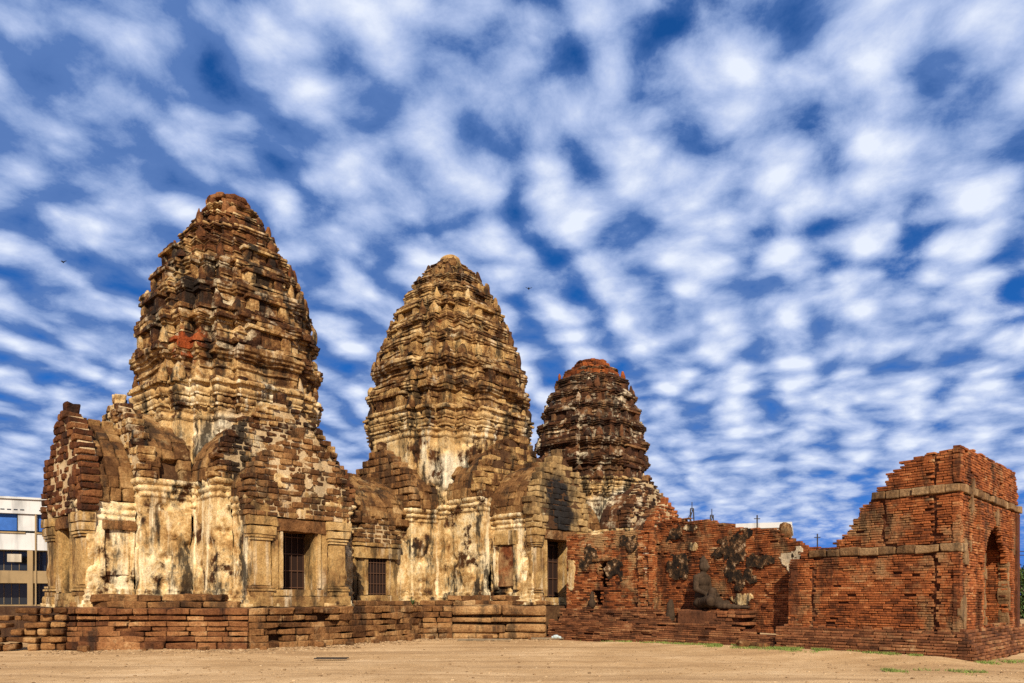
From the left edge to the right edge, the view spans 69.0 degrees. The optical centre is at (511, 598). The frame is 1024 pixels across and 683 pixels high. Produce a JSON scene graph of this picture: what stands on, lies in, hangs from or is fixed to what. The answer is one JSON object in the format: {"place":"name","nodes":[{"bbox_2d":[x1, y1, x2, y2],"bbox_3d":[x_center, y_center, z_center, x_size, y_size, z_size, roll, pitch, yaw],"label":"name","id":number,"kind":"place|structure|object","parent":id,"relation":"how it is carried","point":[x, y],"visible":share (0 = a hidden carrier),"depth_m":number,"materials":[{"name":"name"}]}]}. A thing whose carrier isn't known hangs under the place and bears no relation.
{"place":"outdoors","nodes":[
{"label":"outdoors","id":0,"kind":"place"},
{"bbox_2d":[0,496,47,605],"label":"apartment building","id":1,"kind":"structure","parent":0,"point":[23,562],"depth_m":57.19,"materials":[{"name":"grey concrete"}]},
{"bbox_2d":[0,551,26,603],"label":"window","id":2,"kind":"structure","parent":1,"relation":"in","point":[9,593],"depth_m":57.99,"materials":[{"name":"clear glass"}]},
{"bbox_2d":[34,552,47,603],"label":"window","id":3,"kind":"structure","parent":1,"relation":"in","point":[42,557],"depth_m":58.76,"materials":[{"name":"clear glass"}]},
{"bbox_2d":[0,610,1023,682],"bbox_3d":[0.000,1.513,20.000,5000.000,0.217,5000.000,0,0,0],"label":"ground","id":4,"kind":"structure","parent":0,"point":[484,662],"depth_m":17.43,"materials":[{"name":"beige soil"}]},
{"bbox_2d":[0,607,69,650],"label":"rubble wall","id":5,"kind":"structure","parent":4,"relation":"on","point":[33,630],"depth_m":22.51,"materials":[{"name":"brown stone"}]},
{"bbox_2d":[77,645,90,651],"bbox_3d":[-12.803,1.504,22.263,0.343,0.201,0.277,0,0,0],"label":"fallen stone","id":6,"kind":"object","parent":4,"relation":"on","point":[85,648],"visible":0.98,"depth_m":22.16,"materials":[{"name":"brown stone"}]},
{"bbox_2d":[198,646,209,650],"bbox_3d":[-9.261,1.513,22.377,0.271,0.153,0.223,0,0,18],"label":"fallen stone","id":7,"kind":"object","parent":4,"relation":"on","point":[204,648],"visible":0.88,"depth_m":22.30,"materials":[{"name":"brown stone"}]},
{"bbox_2d":[314,641,325,646],"bbox_3d":[-6.243,1.502,24.248,0.360,0.234,0.322,0,0,0],"label":"fallen stone","id":8,"kind":"object","parent":4,"relation":"on","point":[319,644],"visible":0.91,"depth_m":24.10,"materials":[{"name":"brown stone"}]},
{"bbox_2d":[0,594,639,650],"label":"temple terrace","id":9,"kind":"structure","parent":4,"relation":"on","point":[137,622],"depth_m":24.14,"materials":[{"name":"beige stone"}]},
{"bbox_2d":[40,192,356,607],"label":"stone tower","id":10,"kind":"structure","parent":9,"relation":"on","point":[204,460],"depth_m":25.70,"materials":[{"name":"stone"}]},
{"bbox_2d":[345,473,408,600],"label":"gallery hall","id":11,"kind":"structure","parent":9,"relation":"on","point":[379,522],"depth_m":31.91,"materials":[{"name":"stone"}]},
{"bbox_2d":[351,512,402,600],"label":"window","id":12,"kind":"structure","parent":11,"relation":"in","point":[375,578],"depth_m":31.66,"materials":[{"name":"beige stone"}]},
{"bbox_2d":[356,254,588,605],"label":"stone tower","id":13,"kind":"structure","parent":9,"relation":"on","point":[493,504],"depth_m":33.82,"materials":[{"name":"stone"}]},
{"bbox_2d":[314,657,348,658],"bbox_3d":[-4.639,1.535,19.149,0.844,0.034,0.268,0,0,0],"label":"metal grating","id":14,"kind":"object","parent":4,"relation":"on","point":[331,657],"visible":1,"depth_m":19.10,"materials":[{"name":"black metal"}]},
{"bbox_2d":[371,639,379,642],"bbox_3d":[-4.804,1.522,26.218,0.292,0.175,0.225,0,0,40],"label":"fallen stone","id":15,"kind":"object","parent":4,"relation":"on","point":[375,641],"visible":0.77,"depth_m":26.14,"materials":[{"name":"brown stone"}]},
{"bbox_2d":[457,639,510,640],"bbox_3d":[-1.027,1.523,27.422,1.959,0.070,0.297,0,0,-2],"label":"old plank","id":16,"kind":"object","parent":4,"relation":"on","point":[479,639],"visible":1,"depth_m":27.33,"materials":[{"name":"grey wood"}]},
{"bbox_2d":[482,635,492,638],"bbox_3d":[-0.939,1.509,28.730,0.353,0.224,0.291,0,0,-40],"label":"fallen stone","id":17,"kind":"object","parent":4,"relation":"on","point":[487,636],"visible":0.77,"depth_m":28.63,"materials":[{"name":"brown stone"}]},
{"bbox_2d":[531,637,563,638],"bbox_3d":[1.351,1.530,28.550,1.243,0.064,0.163,0,0,2],"label":"old plank","id":18,"kind":"object","parent":4,"relation":"on","point":[545,638],"visible":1,"depth_m":28.48,"materials":[{"name":"grey wood"}]},
{"bbox_2d":[546,607,775,646],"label":"brick plinth","id":19,"kind":"structure","parent":4,"relation":"on","point":[622,624],"depth_m":26.19,"materials":[{"name":"brown brick"}]},
{"bbox_2d":[588,591,595,607],"bbox_3d":[3.090,0.055,28.764,0.285,0.678,0.286,0,0,0],"label":"stone fragment","id":20,"kind":"object","parent":19,"relation":"on","point":[591,603],"visible":1,"depth_m":28.68,"materials":[{"name":"grey stone"}]},
{"bbox_2d":[566,527,661,620],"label":"brick wall","id":21,"kind":"structure","parent":19,"relation":"on","point":[618,569],"depth_m":28.21,"materials":[{"name":"brick"}]},
{"bbox_2d":[666,599,674,620],"bbox_3d":[5.495,0.471,25.842,0.319,0.898,0.310,0,0,0],"label":"stone stump","id":22,"kind":"object","parent":19,"relation":"on","point":[670,613],"visible":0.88,"depth_m":25.73,"materials":[{"name":"grey stone"}]},
{"bbox_2d":[677,609,756,625],"bbox_3d":[6.732,0.627,24.282,1.296,0.522,2.560,0,0,-41],"label":"statue pedestal","id":23,"kind":"object","parent":19,"relation":"on","point":[726,617],"visible":0.91,"depth_m":23.80,"materials":[{"name":"brick"}]},
{"bbox_2d":[693,556,749,608],"bbox_3d":[6.724,-0.529,24.299,1.592,1.781,1.670,0,0,0],"label":"stone statue","id":24,"kind":"object","parent":23,"relation":"on","point":[707,595],"visible":0.98,"depth_m":24.32,"materials":[{"name":"grey stone"}]},
{"bbox_2d":[658,518,820,633],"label":"brick wall","id":25,"kind":"structure","parent":19,"relation":"on","point":[749,567],"depth_m":24.15,"materials":[{"name":"brick"}]},
{"bbox_2d":[735,639,750,646],"bbox_3d":[6.926,1.390,22.148,0.492,0.334,0.378,0,0,0],"label":"fallen stone","id":26,"kind":"object","parent":4,"relation":"on","point":[742,643],"visible":0.58,"depth_m":21.99,"materials":[{"name":"brown stone"}]},
{"bbox_2d":[750,642,767,647],"bbox_3d":[7.239,1.405,21.828,0.451,0.258,0.357,0,0,-33],"label":"fallen stone","id":27,"kind":"object","parent":4,"relation":"on","point":[755,644],"visible":0.59,"depth_m":21.70,"materials":[{"name":"brown stone"}]},
{"bbox_2d":[775,445,1023,661],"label":"brick ruin","id":28,"kind":"object","parent":4,"relation":"on","point":[923,556],"visible":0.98,"depth_m":19.66,"materials":[{"name":"red brick"}]},
{"bbox_2d":[1020,564,1023,618],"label":"tree","id":29,"kind":"object","parent":4,"relation":"on","point":[1021,593],"visible":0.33,"depth_m":57.35,"materials":[{"name":"green plant"}]},
{"bbox_2d":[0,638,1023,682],"bbox_3d":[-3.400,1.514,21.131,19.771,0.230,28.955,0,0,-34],"label":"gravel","id":30,"kind":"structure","parent":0,"point":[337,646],"depth_m":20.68,"materials":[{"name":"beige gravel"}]},
{"bbox_2d":[0,0,1023,594],"label":"sky","id":31,"kind":"structure","parent":0,"point":[793,229],"materials":[{"name":"blue"}]},
{"bbox_2d":[534,358,680,534],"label":"stone tower","id":32,"kind":"structure","parent":0,"point":[593,428],"depth_m":43.51,"materials":[{"name":"stone"}]},
{"bbox_2d":[688,508,694,520],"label":"lattice mast","id":33,"kind":"object","parent":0,"point":[691,514],"visible":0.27,"depth_m":59.96,"materials":[{"name":"black metal"}]},
{"bbox_2d":[754,515,759,527],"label":"roof pole","id":34,"kind":"object","parent":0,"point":[756,518],"visible":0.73,"depth_m":59.97,"materials":[{"name":"black metal"}]},
{"bbox_2d":[736,522,792,537],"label":"flat roof building","id":35,"kind":"structure","parent":0,"point":[764,525],"depth_m":62.73,"materials":[{"name":"grey concrete"}]},
{"bbox_2d":[580,640,1023,675],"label":"grass","id":36,"kind":"structure","parent":0,"point":[792,649],"depth_m":20.12,"materials":[{"name":"green plant"}]}
]}

